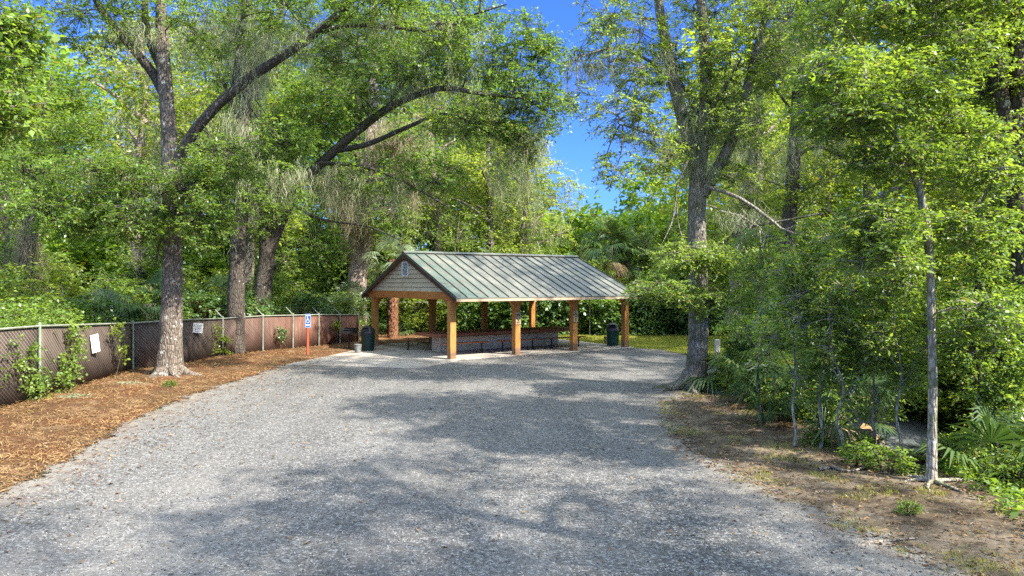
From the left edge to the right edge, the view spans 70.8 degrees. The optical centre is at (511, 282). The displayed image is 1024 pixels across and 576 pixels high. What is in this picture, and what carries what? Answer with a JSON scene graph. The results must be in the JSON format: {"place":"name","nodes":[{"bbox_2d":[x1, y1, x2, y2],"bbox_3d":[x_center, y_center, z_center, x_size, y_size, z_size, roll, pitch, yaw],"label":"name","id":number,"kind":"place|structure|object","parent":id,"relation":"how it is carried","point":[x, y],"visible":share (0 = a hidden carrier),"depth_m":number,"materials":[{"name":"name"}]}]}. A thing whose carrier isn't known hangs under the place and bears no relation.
{"place":"outdoors","nodes":[
{"label":"outdoors","id":0,"kind":"place"},
{"bbox_2d":[286,347,455,368],"bbox_3d":[-4.796,3.109,30.306,5.968,0.082,8.148,0,0,12],"label":"concrete apron","id":1,"kind":"object","parent":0,"point":[383,358],"visible":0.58,"depth_m":28.38,"materials":[{"name":"grey concrete"}]},
{"bbox_2d":[0,0,959,262],"label":"sky","id":2,"kind":"structure","parent":0,"point":[578,153],"materials":[{"name":"blue"}]},
{"bbox_2d":[0,319,989,563],"bbox_3d":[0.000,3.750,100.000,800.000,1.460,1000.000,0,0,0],"label":"ground","id":3,"kind":"structure","parent":0,"point":[384,333],"depth_m":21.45,"materials":[{"name":"brown plant"}]},
{"bbox_2d":[0,272,41,318],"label":"shrub","id":4,"kind":"object","parent":3,"relation":"on","point":[16,284],"visible":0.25,"depth_m":22.45,"materials":[{"name":"green plant"}]},
{"bbox_2d":[0,254,69,310],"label":"shrub","id":5,"kind":"object","parent":3,"relation":"on","point":[43,283],"visible":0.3,"depth_m":25.00,"materials":[{"name":"green plant"}]},
{"bbox_2d":[0,0,71,178],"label":"overhanging tree","id":6,"kind":"object","parent":3,"relation":"on","point":[14,101],"visible":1,"depth_m":13.08,"materials":[{"name":"green plant"}]},
{"bbox_2d":[0,181,90,305],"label":"leafy tree","id":7,"kind":"object","parent":3,"relation":"on","point":[3,244],"visible":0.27,"depth_m":29.93,"materials":[{"name":"green plant"}]},
{"bbox_2d":[1,287,92,326],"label":"shrub","id":8,"kind":"object","parent":3,"relation":"on","point":[49,309],"visible":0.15,"depth_m":21.66,"materials":[{"name":"green plant"}]},
{"bbox_2d":[0,27,104,218],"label":"oak tree","id":9,"kind":"object","parent":3,"relation":"on","point":[58,80],"visible":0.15,"depth_m":34.59,"materials":[{"name":"green plant"}]},
{"bbox_2d":[0,255,104,307],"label":"shrub","id":10,"kind":"object","parent":3,"relation":"on","point":[63,271],"visible":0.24,"depth_m":29.09,"materials":[{"name":"green plant"}]},
{"bbox_2d":[0,3,111,268],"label":"oak tree","id":11,"kind":"object","parent":3,"relation":"on","point":[66,82],"visible":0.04,"depth_m":43.43,"materials":[{"name":"green plant"}]},
{"bbox_2d":[38,291,115,325],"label":"shrub","id":12,"kind":"object","parent":3,"relation":"on","point":[96,319],"visible":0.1,"depth_m":23.64,"materials":[{"name":"green plant"}]},
{"bbox_2d":[68,292,131,322],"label":"shrub","id":13,"kind":"object","parent":3,"relation":"on","point":[112,304],"visible":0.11,"depth_m":25.97,"materials":[{"name":"green plant"}]},
{"bbox_2d":[72,272,156,320],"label":"shrub","id":14,"kind":"object","parent":3,"relation":"on","point":[118,289],"visible":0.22,"depth_m":29.94,"materials":[{"name":"green plant"}]},
{"bbox_2d":[82,287,155,324],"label":"shrub","id":15,"kind":"object","parent":3,"relation":"on","point":[118,310],"visible":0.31,"depth_m":26.33,"materials":[{"name":"green plant"}]},
{"bbox_2d":[19,12,232,276],"bbox_3d":[-18.454,-5.387,36.691,11.315,17.171,10.709,0,0,40],"label":"mossy tree","id":16,"kind":"object","parent":3,"relation":"on","point":[140,141],"visible":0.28,"depth_m":35.18,"materials":[{"name":"green plant"}]},
{"bbox_2d":[84,231,201,313],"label":"leafy tree","id":17,"kind":"object","parent":3,"relation":"on","point":[148,260],"visible":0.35,"depth_m":32.60,"materials":[{"name":"green plant"}]},
{"bbox_2d":[110,264,188,322],"bbox_3d":[-14.449,1.226,28.243,3.522,3.959,3.808,0,0,0],"label":"shrub","id":18,"kind":"object","parent":3,"relation":"on","point":[153,307],"visible":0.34,"depth_m":28.44,"materials":[{"name":"green plant"}]},
{"bbox_2d":[69,2,266,240],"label":"mossy tree","id":19,"kind":"object","parent":3,"relation":"on","point":[115,144],"visible":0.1,"depth_m":46.31,"materials":[{"name":"green plant"}]},
{"bbox_2d":[0,307,358,407],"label":"slatted fence","id":20,"kind":"object","parent":3,"relation":"on","point":[141,339],"visible":0.79,"depth_m":24.71,"materials":[{"name":"brown metal"}]},
{"bbox_2d":[0,333,56,401],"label":"climbing vine","id":21,"kind":"object","parent":20,"relation":"attached to","point":[41,386],"visible":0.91,"depth_m":18.11,"materials":[{"name":"green plant"}]},
{"bbox_2d":[0,307,79,334],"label":"climbing vine","id":22,"kind":"object","parent":20,"relation":"attached to","point":[28,322],"visible":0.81,"depth_m":19.03,"materials":[{"name":"green plant"}]},
{"bbox_2d":[51,318,91,394],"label":"climbing vine","id":23,"kind":"object","parent":20,"relation":"attached to","point":[67,369],"visible":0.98,"depth_m":19.92,"materials":[{"name":"green plant"}]},
{"bbox_2d":[182,287,226,320],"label":"shrub","id":24,"kind":"object","parent":3,"relation":"on","point":[213,301],"visible":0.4,"depth_m":30.61,"materials":[{"name":"green plant"}]},
{"bbox_2d":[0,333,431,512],"bbox_3d":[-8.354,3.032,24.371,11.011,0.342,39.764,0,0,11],"label":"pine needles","id":25,"kind":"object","parent":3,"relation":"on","point":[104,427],"visible":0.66,"depth_m":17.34,"materials":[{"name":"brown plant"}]},
{"bbox_2d":[158,6,320,315],"bbox_3d":[-15.292,-6.125,40.149,8.411,18.724,8.838,0,0,9],"label":"tall tree","id":26,"kind":"object","parent":3,"relation":"on","point":[250,263],"visible":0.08,"depth_m":39.83,"materials":[{"name":"green plant"}]},
{"bbox_2d":[168,0,319,353],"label":"mossy oak tree","id":27,"kind":"object","parent":3,"relation":"on","point":[236,290],"visible":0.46,"depth_m":30.18,"materials":[{"name":"green plant"}]},
{"bbox_2d":[216,290,280,317],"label":"shrub","id":28,"kind":"object","parent":3,"relation":"on","point":[250,306],"visible":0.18,"depth_m":33.36,"materials":[{"name":"green plant"}]},
{"bbox_2d":[0,0,506,377],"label":"oak tree","id":29,"kind":"object","parent":3,"relation":"on","point":[169,179],"visible":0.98,"depth_m":22.25,"materials":[{"name":"green plant"}]},
{"bbox_2d":[245,264,314,314],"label":"shrub","id":30,"kind":"object","parent":3,"relation":"on","point":[281,286],"visible":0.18,"depth_m":38.60,"materials":[{"name":"green plant"}]},
{"bbox_2d":[226,208,334,308],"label":"leafy tree","id":31,"kind":"object","parent":3,"relation":"on","point":[279,254],"visible":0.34,"depth_m":42.82,"materials":[{"name":"green plant"}]},
{"bbox_2d":[191,64,378,282],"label":"oak tree","id":32,"kind":"object","parent":3,"relation":"on","point":[320,199],"visible":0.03,"depth_m":53.66,"materials":[{"name":"green plant"}]},
{"bbox_2d":[282,290,335,315],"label":"shrub","id":33,"kind":"object","parent":3,"relation":"on","point":[307,301],"visible":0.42,"depth_m":37.38,"materials":[{"name":"green plant"}]},
{"bbox_2d":[0,29,658,312],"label":"woods","id":34,"kind":"object","parent":3,"relation":"on","point":[624,202],"visible":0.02,"depth_m":66.09,"materials":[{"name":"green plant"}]},
{"bbox_2d":[320,288,370,328],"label":"shrub","id":35,"kind":"object","parent":3,"relation":"on","point":[347,310],"visible":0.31,"depth_m":39.71,"materials":[{"name":"green plant"}]},
{"bbox_2d":[263,28,453,232],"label":"oak tree","id":36,"kind":"object","parent":3,"relation":"on","point":[357,140],"visible":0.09,"depth_m":45.95,"materials":[{"name":"green plant"}]},
{"bbox_2d":[180,0,579,315],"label":"leaning oak tree","id":37,"kind":"object","parent":3,"relation":"on","point":[358,185],"visible":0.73,"depth_m":32.22,"materials":[{"name":"green plant"}]},
{"bbox_2d":[293,0,472,335],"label":"cypress tree","id":38,"kind":"object","parent":3,"relation":"on","point":[362,244],"visible":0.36,"depth_m":40.98,"materials":[{"name":"green plant"}]},
{"bbox_2d":[359,233,418,338],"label":"cabbage palm","id":39,"kind":"object","parent":3,"relation":"on","point":[392,316],"visible":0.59,"depth_m":39.94,"materials":[{"name":"green plant"}]},
{"bbox_2d":[367,228,431,331],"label":"leafy tree","id":40,"kind":"object","parent":3,"relation":"on","point":[405,241],"visible":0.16,"depth_m":45.22,"materials":[{"name":"green plant"}]},
{"bbox_2d":[341,44,457,320],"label":"tall tree","id":41,"kind":"object","parent":3,"relation":"on","point":[407,113],"visible":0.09,"depth_m":53.76,"materials":[{"name":"green plant"}]},
{"bbox_2d":[95,316,722,336],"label":"ground cover","id":42,"kind":"object","parent":3,"relation":"on","point":[414,328],"visible":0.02,"depth_m":46.72,"materials":[{"name":"green plant"}]},
{"bbox_2d":[0,69,119,304],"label":"vine wrapped tree","id":43,"kind":"object","parent":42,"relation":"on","point":[29,246],"visible":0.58,"depth_m":27.14,"materials":[{"name":"green plant"}]},
{"bbox_2d":[385,298,446,331],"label":"shrub","id":44,"kind":"object","parent":3,"relation":"on","point":[424,316],"visible":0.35,"depth_m":43.17,"materials":[{"name":"green plant"}]},
{"bbox_2d":[9,196,836,326],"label":"woods","id":45,"kind":"object","parent":3,"relation":"on","point":[88,260],"visible":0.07,"depth_m":53.66,"materials":[{"name":"green plant"}]},
{"bbox_2d":[349,81,502,326],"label":"mossy tree","id":46,"kind":"object","parent":3,"relation":"on","point":[436,207],"visible":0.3,"depth_m":50.34,"materials":[{"name":"green plant"}]},
{"bbox_2d":[424,211,499,310],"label":"leafy tree","id":47,"kind":"object","parent":3,"relation":"on","point":[463,242],"visible":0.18,"depth_m":46.68,"materials":[{"name":"green plant"}]},
{"bbox_2d":[442,100,539,320],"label":"tall tree","id":48,"kind":"object","parent":3,"relation":"on","point":[489,193],"visible":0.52,"depth_m":47.85,"materials":[{"name":"green plant"}]},
{"bbox_2d":[439,112,564,235],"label":"oak tree","id":49,"kind":"object","parent":3,"relation":"on","point":[480,201],"visible":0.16,"depth_m":56.00,"materials":[{"name":"green plant"}]},
{"bbox_2d":[19,334,1023,573],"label":"twigs","id":50,"kind":"object","parent":3,"relation":"on","point":[770,477],"visible":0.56,"depth_m":11.54,"materials":[{"name":"brown wood"}]},
{"bbox_2d":[458,131,595,321],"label":"mossy tree","id":51,"kind":"object","parent":3,"relation":"on","point":[534,224],"visible":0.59,"depth_m":49.02,"materials":[{"name":"green plant"}]},
{"bbox_2d":[443,281,746,335],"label":"hedge","id":52,"kind":"object","parent":3,"relation":"on","point":[603,319],"visible":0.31,"depth_m":41.96,"materials":[{"name":"green plant"}]},
{"bbox_2d":[573,213,642,282],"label":"cabbage palm","id":53,"kind":"object","parent":3,"relation":"on","point":[606,229],"visible":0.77,"depth_m":46.46,"materials":[{"name":"green plant"}]},
{"bbox_2d":[598,234,652,285],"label":"cabbage palm","id":54,"kind":"object","parent":3,"relation":"on","point":[627,264],"visible":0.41,"depth_m":48.44,"materials":[{"name":"green plant"}]},
{"bbox_2d":[612,225,677,283],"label":"leafy tree","id":55,"kind":"object","parent":3,"relation":"on","point":[644,246],"visible":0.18,"depth_m":49.54,"materials":[{"name":"green plant"}]},
{"bbox_2d":[634,203,730,277],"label":"leafy tree","id":56,"kind":"object","parent":3,"relation":"on","point":[675,225],"visible":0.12,"depth_m":51.66,"materials":[{"name":"green plant"}]},
{"bbox_2d":[544,0,822,395],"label":"forked tree","id":57,"kind":"object","parent":3,"relation":"on","point":[697,261],"visible":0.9,"depth_m":20.07,"materials":[{"name":"green plant"}]},
{"bbox_2d":[709,186,809,249],"bbox_3d":[6.740,-1.753,19.736,2.546,1.942,0.964,0,0,10],"label":"dead branch","id":58,"kind":"object","parent":57,"relation":"attached to","point":[757,209],"visible":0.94,"depth_m":19.76,"materials":[{"name":"grey wood"}]},
{"bbox_2d":[646,209,750,318],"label":"leafy tree","id":59,"kind":"object","parent":3,"relation":"on","point":[720,236],"visible":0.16,"depth_m":41.58,"materials":[{"name":"green plant"}]},
{"bbox_2d":[709,311,768,368],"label":"shrub","id":60,"kind":"object","parent":3,"relation":"on","point":[726,331],"visible":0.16,"depth_m":22.81,"materials":[{"name":"green plant"}]},
{"bbox_2d":[665,53,820,248],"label":"mossy tree","id":61,"kind":"object","parent":3,"relation":"on","point":[768,162],"visible":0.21,"depth_m":43.16,"materials":[{"name":"green plant"}]},
{"bbox_2d":[674,330,823,395],"bbox_3d":[6.855,2.615,20.369,4.285,2.707,3.222,0,0,-19],"label":"shrub","id":62,"kind":"object","parent":3,"relation":"on","point":[739,349],"visible":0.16,"depth_m":20.34,"materials":[{"name":"green plant"}]},
{"bbox_2d":[726,318,826,387],"bbox_3d":[7.577,2.207,20.591,2.689,2.582,2.739,0,0,43],"label":"shrub","id":63,"kind":"object","parent":3,"relation":"on","point":[750,335],"visible":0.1,"depth_m":20.44,"materials":[{"name":"green plant"}]},
{"bbox_2d":[726,190,855,291],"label":"leafy tree","id":64,"kind":"object","parent":3,"relation":"on","point":[803,214],"visible":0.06,"depth_m":35.36,"materials":[{"name":"green plant"}]},
{"bbox_2d":[746,242,839,446],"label":"sapling","id":65,"kind":"object","parent":3,"relation":"on","point":[789,288],"visible":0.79,"depth_m":13.54,"materials":[{"name":"green plant"}]},
{"bbox_2d":[622,18,1010,325],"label":"woods","id":66,"kind":"object","parent":3,"relation":"on","point":[663,203],"visible":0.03,"depth_m":56.29,"materials":[{"name":"green plant"}]},
{"bbox_2d":[756,4,903,251],"bbox_3d":[17.075,-6.034,37.700,8.340,18.658,7.938,0,0,-32],"label":"tall tree","id":67,"kind":"object","parent":3,"relation":"on","point":[830,212],"visible":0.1,"depth_m":37.76,"materials":[{"name":"green plant"}]},
{"bbox_2d":[765,0,963,331],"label":"tall tree","id":68,"kind":"object","parent":3,"relation":"on","point":[870,194],"visible":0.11,"depth_m":30.36,"materials":[{"name":"green plant"}]},
{"bbox_2d":[744,377,1023,518],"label":"ground cover","id":69,"kind":"object","parent":3,"relation":"on","point":[1012,491],"visible":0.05,"depth_m":10.71,"materials":[{"name":"green plant"}]},
{"bbox_2d":[804,40,985,295],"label":"oak tree","id":70,"kind":"object","parent":3,"relation":"on","point":[844,195],"visible":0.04,"depth_m":41.49,"materials":[{"name":"green plant"}]},
{"bbox_2d":[859,283,972,422],"bbox_3d":[12.930,2.330,22.586,3.964,4.645,4.213,0,0,7],"label":"shrub","id":71,"kind":"object","parent":3,"relation":"on","point":[917,316],"visible":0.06,"depth_m":22.13,"materials":[{"name":"green plant"}]},
{"bbox_2d":[889,214,1010,295],"bbox_3d":[20.416,0.755,32.880,6.354,7.742,6.752,0,0,23],"label":"shrub","id":72,"kind":"object","parent":3,"relation":"on","point":[938,273],"visible":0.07,"depth_m":32.67,"materials":[{"name":"green plant"}]},
{"bbox_2d":[897,42,1007,261],"bbox_3d":[24.173,-4.537,34.617,10.949,18.300,11.569,0,0,26],"label":"mossy tree","id":73,"kind":"object","parent":3,"relation":"on","point":[951,202],"visible":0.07,"depth_m":35.46,"materials":[{"name":"green plant"}]},
{"bbox_2d":[902,311,1015,433],"bbox_3d":[13.025,2.728,21.070,3.208,3.871,3.410,0,0,8],"label":"shrub","id":74,"kind":"object","parent":3,"relation":"on","point":[942,397],"visible":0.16,"depth_m":20.69,"materials":[{"name":"green plant"}]},
{"bbox_2d":[902,0,1023,266],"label":"tall tree","id":75,"kind":"object","parent":3,"relation":"on","point":[999,137],"visible":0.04,"depth_m":29.69,"materials":[{"name":"green plant"}]},
{"bbox_2d":[918,315,1023,426],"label":"shrub","id":76,"kind":"object","parent":3,"relation":"on","point":[951,380],"visible":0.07,"depth_m":19.76,"materials":[{"name":"green plant"}]},
{"bbox_2d":[937,269,1023,477],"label":"sapling","id":77,"kind":"object","parent":3,"relation":"on","point":[1001,399],"visible":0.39,"depth_m":12.09,"materials":[{"name":"green plant"}]},
{"bbox_2d":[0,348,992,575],"bbox_3d":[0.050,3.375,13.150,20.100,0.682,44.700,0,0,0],"label":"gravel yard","id":78,"kind":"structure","parent":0,"point":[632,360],"depth_m":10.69,"materials":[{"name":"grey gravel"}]},
{"bbox_2d":[374,339,633,359],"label":"concrete slab","id":79,"kind":"structure","parent":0,"point":[425,349],"depth_m":32.37,"materials":[{"name":"grey concrete"}]},
{"bbox_2d":[414,326,569,351],"bbox_3d":[-0.610,2.640,33.864,7.950,0.820,1.784,0,0,-34],"label":"picnic table","id":80,"kind":"object","parent":79,"relation":"on","point":[490,335],"visible":0.86,"depth_m":33.24,"materials":[{"name":"red wood"}]},
{"bbox_2d":[362,251,635,358],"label":"picnic pavilion","id":81,"kind":"structure","parent":79,"relation":"on","point":[452,280],"depth_m":32.23,"materials":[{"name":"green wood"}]},
{"bbox_2d":[564,335,724,354],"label":"lawn","id":82,"kind":"structure","parent":0,"point":[656,343],"depth_m":36.03,"materials":[{"name":"green plant"}]},
{"bbox_2d":[689,0,817,346],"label":"slanting tree","id":83,"kind":"object","parent":82,"relation":"on","point":[747,196],"visible":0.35,"depth_m":31.71,"materials":[{"name":"green plant"}]},
{"bbox_2d":[739,0,895,261],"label":"straight tree","id":84,"kind":"object","parent":82,"relation":"on","point":[792,187],"visible":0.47,"depth_m":27.65,"materials":[{"name":"green plant"}]},
{"bbox_2d":[558,333,875,396],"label":"grass","id":85,"kind":"structure","parent":0,"point":[678,340],"depth_m":37.70,"materials":[{"name":"green plant"}]},
{"bbox_2d":[657,390,1023,575],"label":"dirt verge","id":86,"kind":"structure","parent":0,"point":[939,528],"depth_m":10.57,"materials":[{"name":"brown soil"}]},
{"bbox_2d":[0,336,1023,575],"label":"fallen leaves","id":87,"kind":"object","parent":86,"relation":"on","point":[894,515],"visible":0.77,"depth_m":11.65,"materials":[{"name":"brown plant"}]},
{"bbox_2d":[706,225,805,420],"bbox_3d":[5.421,0.982,16.117,2.184,4.553,1.439,0,0,0],"label":"sapling","id":88,"kind":"object","parent":86,"relation":"on","point":[757,285],"visible":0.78,"depth_m":16.06,"materials":[{"name":"green plant"}]},
{"bbox_2d":[725,377,804,430],"bbox_3d":[5.411,2.599,15.369,1.646,1.178,1.679,0,0,-5],"label":"palmetto","id":89,"kind":"object","parent":86,"relation":"on","point":[746,386],"visible":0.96,"depth_m":15.21,"materials":[{"name":"green plant"}]},
{"bbox_2d":[707,341,851,423],"bbox_3d":[6.098,2.627,17.401,3.093,2.598,4.114,0,0,-3],"label":"palmetto","id":90,"kind":"object","parent":86,"relation":"on","point":[729,365],"visible":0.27,"depth_m":16.87,"materials":[{"name":"green plant"}]},
{"bbox_2d":[768,386,846,420],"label":"shrub","id":91,"kind":"object","parent":86,"relation":"on","point":[802,414],"visible":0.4,"depth_m":15.98,"materials":[{"name":"green plant"}]},
{"bbox_2d":[768,215,871,448],"bbox_3d":[5.665,1.004,13.405,1.879,4.507,1.431,0,0,0],"label":"sapling","id":92,"kind":"object","parent":86,"relation":"on","point":[817,242],"visible":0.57,"depth_m":13.34,"materials":[{"name":"green plant"}]},
{"bbox_2d":[746,357,901,451],"bbox_3d":[6.645,2.649,14.806,2.964,2.490,3.942,0,0,-4],"label":"palmetto","id":93,"kind":"object","parent":86,"relation":"on","point":[827,426],"visible":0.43,"depth_m":14.50,"materials":[{"name":"green plant"}]},
{"bbox_2d":[665,389,1022,575],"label":"pine needles","id":94,"kind":"object","parent":86,"relation":"on","point":[880,490],"visible":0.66,"depth_m":10.42,"materials":[{"name":"brown plant"}]},
{"bbox_2d":[785,268,902,451],"bbox_3d":[6.024,1.487,13.104,2.078,3.534,1.542,0,0,0],"label":"sapling","id":95,"kind":"object","parent":86,"relation":"on","point":[830,309],"visible":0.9,"depth_m":13.01,"materials":[{"name":"green plant"}]},
{"bbox_2d":[834,439,884,467],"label":"weed","id":96,"kind":"object","parent":86,"relation":"on","point":[852,452],"visible":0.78,"depth_m":12.16,"materials":[{"name":"green plant"}]},
{"bbox_2d":[826,284,926,444],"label":"sapling","id":97,"kind":"object","parent":86,"relation":"on","point":[886,312],"visible":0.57,"depth_m":13.20,"materials":[{"name":"green plant"}]},
{"bbox_2d":[854,445,918,475],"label":"weed","id":98,"kind":"object","parent":86,"relation":"on","point":[897,461],"visible":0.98,"depth_m":11.69,"materials":[{"name":"green plant"}]},
{"bbox_2d":[762,0,1023,493],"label":"slender tree","id":99,"kind":"object","parent":86,"relation":"on","point":[887,105],"visible":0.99,"depth_m":10.89,"materials":[{"name":"green plant"}]},
{"bbox_2d":[847,237,959,455],"bbox_3d":[6.873,1.216,12.782,1.850,4.115,1.451,0,0,0],"label":"sapling","id":100,"kind":"object","parent":86,"relation":"on","point":[902,293],"visible":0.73,"depth_m":12.71,"materials":[{"name":"green plant"}]},
{"bbox_2d":[903,427,1001,478],"bbox_3d":[7.675,3.008,12.409,1.612,0.996,1.430,0,0,-23],"label":"shrub","id":101,"kind":"object","parent":86,"relation":"on","point":[949,443],"visible":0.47,"depth_m":12.19,"materials":[{"name":"green plant"}]},
{"bbox_2d":[898,396,1023,489],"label":"palmetto","id":102,"kind":"object","parent":86,"relation":"on","point":[990,425],"visible":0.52,"depth_m":11.56,"materials":[{"name":"green plant"}]},
{"bbox_2d":[915,247,1023,474],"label":"sapling","id":103,"kind":"object","parent":86,"relation":"on","point":[987,387],"visible":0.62,"depth_m":12.10,"materials":[{"name":"green plant"}]},
{"bbox_2d":[966,439,1023,496],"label":"shrub","id":104,"kind":"object","parent":86,"relation":"on","point":[1003,469],"visible":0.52,"depth_m":11.40,"materials":[{"name":"green plant"}]},
{"bbox_2d":[764,0,1023,342],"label":"twin stem tree","id":105,"kind":"object","parent":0,"point":[1006,99],"visible":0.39,"depth_m":12.91,"materials":[{"name":"green plant"}]},
{"bbox_2d":[832,381,1007,463],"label":"path","id":106,"kind":"structure","parent":0,"point":[916,430],"depth_m":21.48,"materials":[{"name":"grey gravel"}]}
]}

